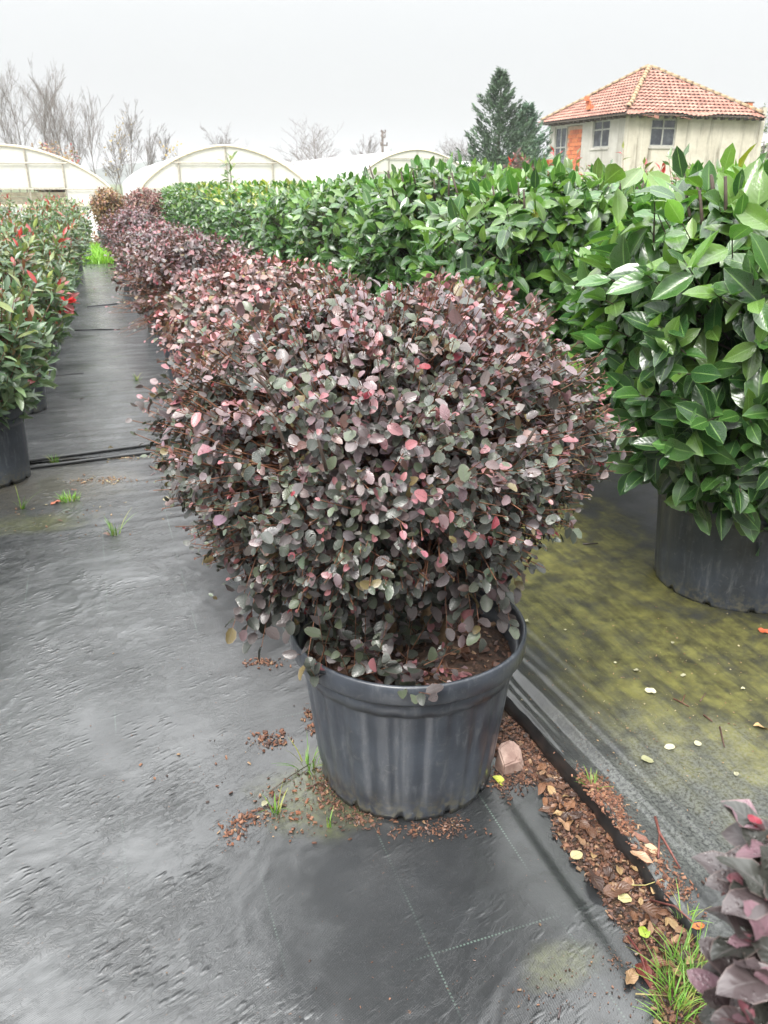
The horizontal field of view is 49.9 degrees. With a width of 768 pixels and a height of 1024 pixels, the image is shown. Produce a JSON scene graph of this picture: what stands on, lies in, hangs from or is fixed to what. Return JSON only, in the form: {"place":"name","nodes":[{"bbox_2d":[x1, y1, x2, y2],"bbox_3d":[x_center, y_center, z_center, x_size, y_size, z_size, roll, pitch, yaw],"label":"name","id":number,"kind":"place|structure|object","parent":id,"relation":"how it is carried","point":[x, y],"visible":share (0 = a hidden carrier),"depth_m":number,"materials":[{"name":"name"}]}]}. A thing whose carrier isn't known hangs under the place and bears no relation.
{"place":"outdoors","nodes":[
{"label":"outdoors","id":0,"kind":"place"},
{"bbox_2d":[82,242,124,263],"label":"grass","id":1,"kind":"structure","parent":0,"point":[97,256],"depth_m":16.26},
{"bbox_2d":[89,160,178,183],"bbox_3d":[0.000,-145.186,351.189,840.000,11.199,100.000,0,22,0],"label":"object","id":2,"kind":"structure","parent":0,"point":[106,179],"depth_m":342.20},
{"bbox_2d":[2,184,707,1023],"bbox_3d":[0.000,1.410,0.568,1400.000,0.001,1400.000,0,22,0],"label":"ground","id":3,"kind":"structure","parent":0,"point":[506,714],"depth_m":1.90,"materials":[{"name":"soil"}]},
{"bbox_2d":[0,68,37,196],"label":"bare tree","id":4,"kind":"object","parent":3,"relation":"on","point":[8,117],"visible":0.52,"depth_m":60.74,"materials":[{"name":"grey plant"}]},
{"bbox_2d":[0,58,51,196],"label":"bare tree","id":5,"kind":"object","parent":3,"relation":"on","point":[3,94],"visible":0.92,"depth_m":58.04,"materials":[{"name":"grey plant"}]},
{"bbox_2d":[7,60,74,152],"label":"bare tree","id":6,"kind":"object","parent":3,"relation":"on","point":[50,107],"visible":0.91,"depth_m":62.21,"materials":[{"name":"grey plant"}]},
{"bbox_2d":[26,82,71,156],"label":"bare tree","id":7,"kind":"object","parent":3,"relation":"on","point":[54,132],"visible":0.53,"depth_m":66.48,"materials":[{"name":"grey plant"}]},
{"bbox_2d":[24,53,82,155],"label":"bare tree","id":8,"kind":"object","parent":3,"relation":"on","point":[46,105],"visible":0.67,"depth_m":64.47,"materials":[{"name":"grey plant"}]},
{"bbox_2d":[27,140,80,200],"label":"bush","id":9,"kind":"object","parent":3,"relation":"on","point":[68,157],"visible":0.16,"depth_m":44.24,"materials":[{"name":"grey plant"}]},
{"bbox_2d":[0,144,109,232],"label":"greenhouse","id":10,"kind":"object","parent":3,"relation":"on","point":[44,171],"visible":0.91,"depth_m":24.65,"materials":[{"name":"plastic"}]},
{"bbox_2d":[49,91,89,165],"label":"bare tree","id":11,"kind":"object","parent":3,"relation":"on","point":[77,148],"visible":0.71,"depth_m":68.22,"materials":[{"name":"grey plant"}]},
{"bbox_2d":[69,88,113,174],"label":"bare tree","id":12,"kind":"object","parent":3,"relation":"on","point":[90,127],"visible":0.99,"depth_m":64.96,"materials":[{"name":"grey plant"}]},
{"bbox_2d":[89,186,126,244],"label":"potted shrub","id":13,"kind":"object","parent":3,"relation":"on","point":[110,199],"visible":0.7,"depth_m":18.17,"materials":[{"name":"brown plant"}]},
{"bbox_2d":[91,130,125,197],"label":"bare tree","id":14,"kind":"object","parent":3,"relation":"on","point":[115,161],"visible":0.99,"depth_m":58.20,"materials":[{"name":"grey plant"}]},
{"bbox_2d":[24,263,200,462],"bbox_3d":[-5.187,-2.365,9.897,5.131,0.009,12.603,-7,23,-18],"label":"path fabric","id":15,"kind":"object","parent":3,"relation":"on","point":[107,363],"visible":0.38,"depth_m":6.63,"materials":[{"name":"fabric"}]},
{"bbox_2d":[0,193,25,225],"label":"red tip shrub","id":16,"kind":"object","parent":15,"relation":"on","point":[4,207],"visible":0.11,"depth_m":12.88,"materials":[{"name":"green plant"}]},
{"bbox_2d":[0,227,74,414],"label":"red tip shrub","id":17,"kind":"object","parent":15,"relation":"on","point":[21,259],"visible":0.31,"depth_m":5.55,"materials":[{"name":"green plant"}]},
{"bbox_2d":[0,213,82,370],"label":"red tip shrub","id":18,"kind":"object","parent":15,"relation":"on","point":[12,232],"visible":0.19,"depth_m":6.73,"materials":[{"name":"green plant"}]},
{"bbox_2d":[0,207,83,339],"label":"red tip shrub","id":19,"kind":"object","parent":15,"relation":"on","point":[39,227],"visible":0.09,"depth_m":8.00,"materials":[{"name":"green plant"}]},
{"bbox_2d":[1,198,87,315],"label":"red tip shrub","id":20,"kind":"object","parent":15,"relation":"on","point":[64,222],"visible":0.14,"depth_m":9.35,"materials":[{"name":"green plant"}]},
{"bbox_2d":[17,194,91,294],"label":"red tip shrub","id":21,"kind":"object","parent":15,"relation":"on","point":[58,218],"visible":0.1,"depth_m":11.02,"materials":[{"name":"green plant"}]},
{"bbox_2d":[27,191,94,281],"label":"red tip shrub","id":22,"kind":"object","parent":15,"relation":"on","point":[74,212],"visible":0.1,"depth_m":12.57,"materials":[{"name":"green plant"}]},
{"bbox_2d":[33,195,94,270],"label":"red tip shrub","id":23,"kind":"object","parent":15,"relation":"on","point":[82,219],"visible":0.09,"depth_m":14.47,"materials":[{"name":"green plant"}]},
{"bbox_2d":[94,203,167,290],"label":"potted shrub","id":24,"kind":"object","parent":15,"relation":"on","point":[124,218],"visible":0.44,"depth_m":11.75,"materials":[{"name":"purple plant"}]},
{"bbox_2d":[104,219,214,331],"bbox_3d":[-2.316,-2.535,8.833,1.185,1.140,1.232,0,22,0],"label":"potted shrub","id":25,"kind":"object","parent":15,"relation":"on","point":[143,234],"visible":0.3,"depth_m":8.50,"materials":[{"name":"purple plant"}]},
{"bbox_2d":[105,226,253,385],"bbox_3d":[-1.479,-1.573,6.365,1.253,1.198,1.172,0,22,0],"label":"potted shrub","id":26,"kind":"object","parent":15,"relation":"on","point":[185,255],"visible":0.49,"depth_m":6.07,"materials":[{"name":"purple plant"}]},
{"bbox_2d":[96,112,132,192],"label":"bare tree","id":27,"kind":"object","parent":3,"relation":"on","point":[123,137],"visible":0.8,"depth_m":60.81,"materials":[{"name":"grey plant"}]},
{"bbox_2d":[119,97,144,177],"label":"bare tree","id":28,"kind":"object","parent":3,"relation":"on","point":[131,129],"visible":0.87,"depth_m":66.58,"materials":[{"name":"grey plant"}]},
{"bbox_2d":[127,123,167,166],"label":"bare tree","id":29,"kind":"object","parent":3,"relation":"on","point":[153,156],"visible":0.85,"depth_m":80.58,"materials":[{"name":"grey plant"}]},
{"bbox_2d":[146,128,177,161],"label":"bare tree","id":30,"kind":"object","parent":3,"relation":"on","point":[161,144],"visible":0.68,"depth_m":84.05,"materials":[{"name":"grey plant"}]},
{"bbox_2d":[122,144,305,224],"bbox_3d":[-9.462,-15.638,39.508,5.412,2.556,30.069,-7,23,-16],"label":"greenhouse","id":31,"kind":"object","parent":3,"relation":"on","point":[203,164],"visible":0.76,"depth_m":26.02,"materials":[{"name":"plastic"}]},
{"bbox_2d":[200,124,247,144],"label":"bare tree","id":32,"kind":"object","parent":3,"relation":"on","point":[223,141],"visible":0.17,"depth_m":95.06,"materials":[{"name":"grey plant"}]},
{"bbox_2d":[274,113,343,165],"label":"bare tree","id":33,"kind":"object","parent":3,"relation":"on","point":[315,156],"visible":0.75,"depth_m":62.25,"materials":[{"name":"grey plant"}]},
{"bbox_2d":[0,450,661,1023],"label":"path fabric","id":34,"kind":"object","parent":3,"relation":"on","point":[114,908],"visible":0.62,"depth_m":2.01,"materials":[{"name":"fabric"}]},
{"bbox_2d":[0,270,60,487],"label":"red tip shrub","id":35,"kind":"object","parent":34,"relation":"on","point":[18,351],"visible":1,"depth_m":4.26,"materials":[{"name":"green plant"}]},
{"bbox_2d":[53,491,79,501],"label":"grass tuft","id":36,"kind":"object","parent":34,"relation":"on","point":[69,498],"visible":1,"depth_m":4.19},
{"bbox_2d":[5,455,162,535],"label":"dry crumbs","id":37,"kind":"object","parent":34,"relation":"on","point":[96,481],"visible":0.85,"depth_m":4.46,"materials":[{"name":"brown plant"}]},
{"bbox_2d":[30,446,185,468],"bbox_3d":[-1.694,-0.304,4.774,1.759,0.034,0.045,-10,24,-23],"label":"drip hose","id":38,"kind":"object","parent":34,"relation":"on","point":[86,460],"visible":0.46,"depth_m":4.77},
{"bbox_2d":[29,436,201,461],"bbox_3d":[-1.731,-0.347,4.874,1.762,0.038,0.045,-10,24,-24],"label":"drip hose","id":39,"kind":"object","parent":34,"relation":"on","point":[92,452],"visible":0.56,"depth_m":4.88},
{"bbox_2d":[104,510,135,535],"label":"grass tuft","id":40,"kind":"object","parent":34,"relation":"on","point":[112,530],"visible":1,"depth_m":3.78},
{"bbox_2d":[139,657,333,852],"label":"bark crumbs","id":41,"kind":"object","parent":34,"relation":"on","point":[261,738],"visible":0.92,"depth_m":2.17,"materials":[{"name":"wood"}]},
{"bbox_2d":[149,248,353,447],"bbox_3d":[-0.589,-0.706,4.187,1.151,1.216,1.049,0,22,0],"label":"potted shrub","id":42,"kind":"object","parent":34,"relation":"on","point":[247,281],"visible":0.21,"depth_m":3.87,"materials":[{"name":"purple plant"}]},
{"bbox_2d":[261,782,289,814],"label":"grass tuft","id":43,"kind":"object","parent":34,"relation":"on","point":[279,808],"visible":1,"depth_m":2.13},
{"bbox_2d":[271,737,322,773],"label":"grass tuft","id":44,"kind":"object","parent":34,"relation":"on","point":[307,762],"visible":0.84,"depth_m":2.29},
{"bbox_2d":[29,653,678,1022],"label":"soil grit","id":45,"kind":"object","parent":34,"relation":"on","point":[612,959],"visible":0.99,"depth_m":1.67,"materials":[{"name":"brown soil"}]},
{"bbox_2d":[125,266,639,821],"bbox_3d":[0.007,0.047,2.155,1.224,1.335,1.104,0,22,0],"label":"potted shrub","id":46,"kind":"object","parent":34,"relation":"on","point":[363,484],"visible":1,"depth_m":1.82,"materials":[{"name":"purple plant"}]},
{"bbox_2d":[305,752,564,842],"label":"bark crumbs","id":47,"kind":"object","parent":34,"relation":"on","point":[521,775],"visible":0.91,"depth_m":2.13,"materials":[{"name":"wood"}]},
{"bbox_2d":[495,740,523,774],"bbox_3d":[0.346,0.676,2.280,0.080,0.075,0.068,-18,33,-23],"label":"stone","id":48,"kind":"object","parent":34,"relation":"on","point":[509,758],"visible":1,"depth_m":2.26,"materials":[{"name":"stone"}]},
{"bbox_2d":[587,868,603,894],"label":"fallen leaf","id":49,"kind":"object","parent":34,"relation":"on","point":[597,882],"visible":1,"depth_m":1.89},
{"bbox_2d":[625,968,638,984],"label":"fallen leaf","id":50,"kind":"object","parent":34,"relation":"on","point":[631,977],"visible":1,"depth_m":1.68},
{"bbox_2d":[635,962,652,987],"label":"fallen leaf","id":51,"kind":"object","parent":34,"relation":"on","point":[641,972],"visible":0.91,"depth_m":1.69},
{"bbox_2d":[351,133,380,154],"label":"bare tree","id":52,"kind":"object","parent":3,"relation":"on","point":[368,150],"visible":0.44,"depth_m":90.82,"materials":[{"name":"grey plant"}]},
{"bbox_2d":[283,149,458,184],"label":"greenhouse","id":53,"kind":"object","parent":3,"relation":"on","point":[324,168],"visible":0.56,"depth_m":45.89,"materials":[{"name":"plastic"}]},
{"bbox_2d":[380,130,387,152],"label":"utility pole","id":54,"kind":"object","parent":3,"relation":"on","point":[383,136],"visible":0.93,"depth_m":58.25,"materials":[{"name":"grey wood"}]},
{"bbox_2d":[436,136,480,161],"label":"bare tree","id":55,"kind":"object","parent":3,"relation":"on","point":[462,152],"visible":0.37,"depth_m":120.84,"materials":[{"name":"grey plant"}]},
{"bbox_2d":[446,65,537,176],"bbox_3d":[3.967,-13.213,29.865,3.470,5.258,3.679,0,22,0],"label":"conifer","id":56,"kind":"object","parent":3,"relation":"on","point":[500,81],"visible":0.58,"depth_m":29.37,"materials":[{"name":"green plant"}]},
{"bbox_2d":[502,147,534,169],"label":"bush","id":57,"kind":"object","parent":3,"relation":"on","point":[515,160],"visible":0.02,"depth_m":26.98,"materials":[{"name":"brown plant"}]},
{"bbox_2d":[487,100,564,174],"bbox_3d":[5.245,-13.418,31.615,3.179,4.332,3.029,8,23,19],"label":"conifer","id":58,"kind":"object","parent":3,"relation":"on","point":[540,140],"visible":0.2,"depth_m":31.03,"materials":[{"name":"green plant"}]},
{"bbox_2d":[543,147,612,177],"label":"red tip shrub","id":59,"kind":"object","parent":3,"relation":"on","point":[577,167],"visible":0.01,"depth_m":8.16,"materials":[{"name":"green plant"}]},
{"bbox_2d":[494,716,706,1023],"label":"leaf litter","id":60,"kind":"object","parent":3,"relation":"on","point":[558,778],"visible":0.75,"depth_m":1.96,"materials":[{"name":"brown plant"}]},
{"bbox_2d":[570,850,582,858],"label":"fallen leaf","id":61,"kind":"object","parent":60,"relation":"on","point":[575,854],"visible":1,"depth_m":1.98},
{"bbox_2d":[603,866,614,878],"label":"fallen leaf","id":62,"kind":"object","parent":60,"relation":"on","point":[607,870],"visible":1,"depth_m":1.93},
{"bbox_2d":[603,881,631,897],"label":"fallen leaf","id":63,"kind":"object","parent":60,"relation":"on","point":[623,886],"visible":1,"depth_m":1.87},
{"bbox_2d":[618,893,631,902],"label":"fallen leaf","id":64,"kind":"object","parent":60,"relation":"on","point":[624,898],"visible":1,"depth_m":1.86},
{"bbox_2d":[627,935,655,979],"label":"fallen twig","id":65,"kind":"object","parent":60,"relation":"on","point":[637,949],"visible":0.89,"depth_m":1.72,"materials":[{"name":"wood"}]},
{"bbox_2d":[638,926,650,937],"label":"fallen leaf","id":66,"kind":"object","parent":60,"relation":"on","point":[642,933],"visible":0.98,"depth_m":1.77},
{"bbox_2d":[641,903,661,919],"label":"fallen leaf","id":67,"kind":"object","parent":60,"relation":"on","point":[650,909],"visible":1,"depth_m":1.82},
{"bbox_2d":[650,955,675,967],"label":"fallen leaf","id":68,"kind":"object","parent":60,"relation":"on","point":[660,961],"visible":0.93,"depth_m":1.70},
{"bbox_2d":[633,961,706,1023],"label":"grass tuft","id":69,"kind":"object","parent":60,"relation":"on","point":[685,1002],"visible":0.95,"depth_m":1.62,"materials":[{"name":"plant"}]},
{"bbox_2d":[633,938,706,1010],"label":"grass tuft","id":70,"kind":"object","parent":60,"relation":"on","point":[657,970],"visible":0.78,"depth_m":1.67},
{"bbox_2d":[650,899,701,930],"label":"fallen twig","id":71,"kind":"object","parent":60,"relation":"on","point":[668,904],"visible":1,"depth_m":1.81,"materials":[{"name":"wood"}]},
{"bbox_2d":[643,908,710,985],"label":"grass tuft","id":72,"kind":"object","parent":60,"relation":"on","point":[687,944],"visible":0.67,"depth_m":1.73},
{"bbox_2d":[667,946,706,1004],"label":"grass tuft","id":73,"kind":"object","parent":60,"relation":"on","point":[692,965],"visible":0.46,"depth_m":1.68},
{"bbox_2d":[463,447,767,938],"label":"bed fabric","id":74,"kind":"object","parent":3,"relation":"on","point":[600,588],"visible":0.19,"depth_m":2.65,"materials":[{"name":"fabric"}]},
{"bbox_2d":[339,151,529,301],"bbox_3d":[0.459,-1.573,5.701,1.577,1.689,1.598,0,22,0],"label":"hedge shrub","id":75,"kind":"object","parent":74,"relation":"on","point":[387,246],"visible":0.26,"depth_m":5.15,"materials":[{"name":"green plant"}]},
{"bbox_2d":[408,153,670,482],"bbox_3d":[0.884,-1.010,4.370,1.544,1.639,1.539,0,22,0],"label":"hedge shrub","id":76,"kind":"object","parent":74,"relation":"on","point":[542,229],"visible":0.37,"depth_m":3.81,"materials":[{"name":"green plant"}]},
{"bbox_2d":[574,764,611,788],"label":"grass tuft","id":77,"kind":"object","parent":74,"relation":"on","point":[595,777],"visible":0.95,"depth_m":2.16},
{"bbox_2d":[504,696,700,947],"bbox_3d":[0.379,0.589,2.515,0.028,0.064,2.651,-7,23,-18],"label":"fabric hem","id":78,"kind":"object","parent":74,"relation":"attached to","point":[562,766],"visible":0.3,"depth_m":2.12,"materials":[{"name":"fabric"}]},
{"bbox_2d":[491,606,766,828],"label":"dry crumbs","id":79,"kind":"object","parent":74,"relation":"on","point":[644,703],"visible":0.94,"depth_m":2.54,"materials":[{"name":"brown plant"}]},
{"bbox_2d":[570,764,706,916],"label":"bark crumbs","id":80,"kind":"object","parent":74,"relation":"on","point":[610,800],"visible":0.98,"depth_m":2.02,"materials":[{"name":"wood"}]},
{"bbox_2d":[630,850,652,862],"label":"fallen leaf","id":81,"kind":"object","parent":74,"relation":"on","point":[643,856],"visible":1,"depth_m":1.91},
{"bbox_2d":[633,831,649,842],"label":"fallen leaf","id":82,"kind":"object","parent":74,"relation":"on","point":[643,838],"visible":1,"depth_m":1.98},
{"bbox_2d":[552,143,767,613],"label":"hedge shrub","id":83,"kind":"object","parent":74,"relation":"on","point":[668,315],"visible":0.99,"depth_m":2.66,"materials":[{"name":"green plant"}]},
{"bbox_2d":[638,143,691,184],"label":"red tip shrub","id":84,"kind":"object","parent":74,"relation":"on","point":[669,156],"visible":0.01,"depth_m":4.97,"materials":[{"name":"green plant"}]},
{"bbox_2d":[654,816,680,868],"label":"fallen twig","id":85,"kind":"object","parent":74,"relation":"on","point":[662,838],"visible":1,"depth_m":1.97,"materials":[{"name":"wood"}]},
{"bbox_2d":[671,881,711,923],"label":"grass tuft","id":86,"kind":"object","parent":74,"relation":"on","point":[693,914],"visible":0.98,"depth_m":1.80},
{"bbox_2d":[686,799,767,1023],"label":"potted shrub","id":87,"kind":"object","parent":3,"relation":"on","point":[729,980],"visible":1,"depth_m":0.57,"materials":[{"name":"purple plant"}]},
{"bbox_2d":[760,103,767,163],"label":"bush","id":88,"kind":"object","parent":3,"relation":"on","point":[763,147],"visible":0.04,"depth_m":48.37,"materials":[{"name":"grey plant"}]},
{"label":"bed fabric","id":89,"kind":"structure","parent":3,"relation":"on","visible":0},
{"bbox_2d":[121,185,165,228],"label":"potted shrub","id":90,"kind":"object","parent":89,"relation":"on","point":[138,197],"visible":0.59,"depth_m":17.49,"materials":[{"name":"brown plant"}]},
{"bbox_2d":[157,181,198,228],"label":"hedge shrub","id":91,"kind":"object","parent":89,"relation":"on","point":[164,189],"visible":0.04,"depth_m":18.53,"materials":[{"name":"green plant"}]},
{"bbox_2d":[157,181,214,224],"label":"hedge shrub","id":92,"kind":"object","parent":89,"relation":"on","point":[169,190],"visible":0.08,"depth_m":17.20,"materials":[{"name":"green plant"}]},
{"bbox_2d":[164,181,224,232],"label":"hedge shrub","id":93,"kind":"object","parent":89,"relation":"on","point":[173,198],"visible":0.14,"depth_m":15.87,"materials":[{"name":"green plant"}]},
{"bbox_2d":[172,179,218,264],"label":"hedge shrub","id":94,"kind":"object","parent":89,"relation":"on","point":[185,192],"visible":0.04,"depth_m":14.55,"materials":[{"name":"green plant"}]},
{"bbox_2d":[182,151,253,267],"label":"hedge shrub","id":95,"kind":"object","parent":89,"relation":"on","point":[194,210],"visible":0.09,"depth_m":13.19,"materials":[{"name":"green plant"}]},
{"bbox_2d":[191,179,270,251],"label":"hedge shrub","id":96,"kind":"object","parent":89,"relation":"on","point":[206,223],"visible":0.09,"depth_m":11.85,"materials":[{"name":"green plant"}]},
{"bbox_2d":[204,178,301,253],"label":"hedge shrub","id":97,"kind":"object","parent":89,"relation":"on","point":[222,226],"visible":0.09,"depth_m":10.46,"materials":[{"name":"green plant"}]},
{"bbox_2d":[219,178,325,266],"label":"hedge shrub","id":98,"kind":"object","parent":89,"relation":"on","point":[244,230],"visible":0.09,"depth_m":9.25,"materials":[{"name":"green plant"}]},
{"bbox_2d":[250,175,360,269],"bbox_3d":[-0.524,-2.568,8.349,1.687,1.560,1.662,0,22,0],"label":"hedge shrub","id":99,"kind":"object","parent":89,"relation":"on","point":[265,232],"visible":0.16,"depth_m":7.87,"materials":[{"name":"green plant"}]},
{"bbox_2d":[281,166,412,285],"bbox_3d":[-0.034,-2.065,7.008,1.639,1.626,1.666,0,22,0],"label":"hedge shrub","id":100,"kind":"object","parent":89,"relation":"on","point":[326,235],"visible":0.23,"depth_m":6.52,"materials":[{"name":"green plant"}]},
{"bbox_2d":[606,141,685,184],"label":"red tip shrub","id":101,"kind":"object","parent":89,"relation":"on","point":[646,163],"depth_m":6.20,"materials":[{"name":"green plant"}]},
{"bbox_2d":[0,0,767,169],"label":"sky","id":102,"kind":"structure","parent":0,"point":[414,71],"materials":[{"name":"white"}]},
{"bbox_2d":[537,64,766,182],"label":"derelict house","id":103,"kind":"structure","parent":0,"point":[649,113],"depth_m":38.73,"materials":[{"name":"paint"}]},
{"bbox_2d":[554,126,568,164],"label":"window","id":104,"kind":"structure","parent":103,"relation":"in","point":[561,132],"depth_m":42.74,"materials":[{"name":"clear glass"}]},
{"bbox_2d":[589,119,609,149],"bbox_3d":[10.346,-17.943,39.270,0.180,1.290,1.620,-7,23,-17],"label":"window","id":105,"kind":"structure","parent":103,"relation":"in","point":[601,129],"depth_m":39.31,"materials":[{"name":"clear glass"}]},
{"bbox_2d":[648,118,676,148],"bbox_3d":[12.811,-17.374,37.897,1.490,1.260,0.180,-7,23,-17],"label":"window","id":106,"kind":"structure","parent":103,"relation":"in","point":[663,131],"depth_m":37.93,"materials":[{"name":"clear glass"}]},
{"label":"fallen leaf","id":107,"kind":"object","parent":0,"visible":0},
{"bbox_2d":[580,820,595,837],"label":"fallen leaf","id":108,"kind":"object","parent":107,"relation":"on","point":[585,824],"visible":1,"depth_m":2.05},
{"label":"fallen leaf","id":109,"kind":"object","parent":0,"visible":0},
{"bbox_2d":[560,812,579,820],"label":"fallen leaf","id":110,"kind":"object","parent":109,"relation":"on","point":[571,814],"visible":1,"depth_m":2.09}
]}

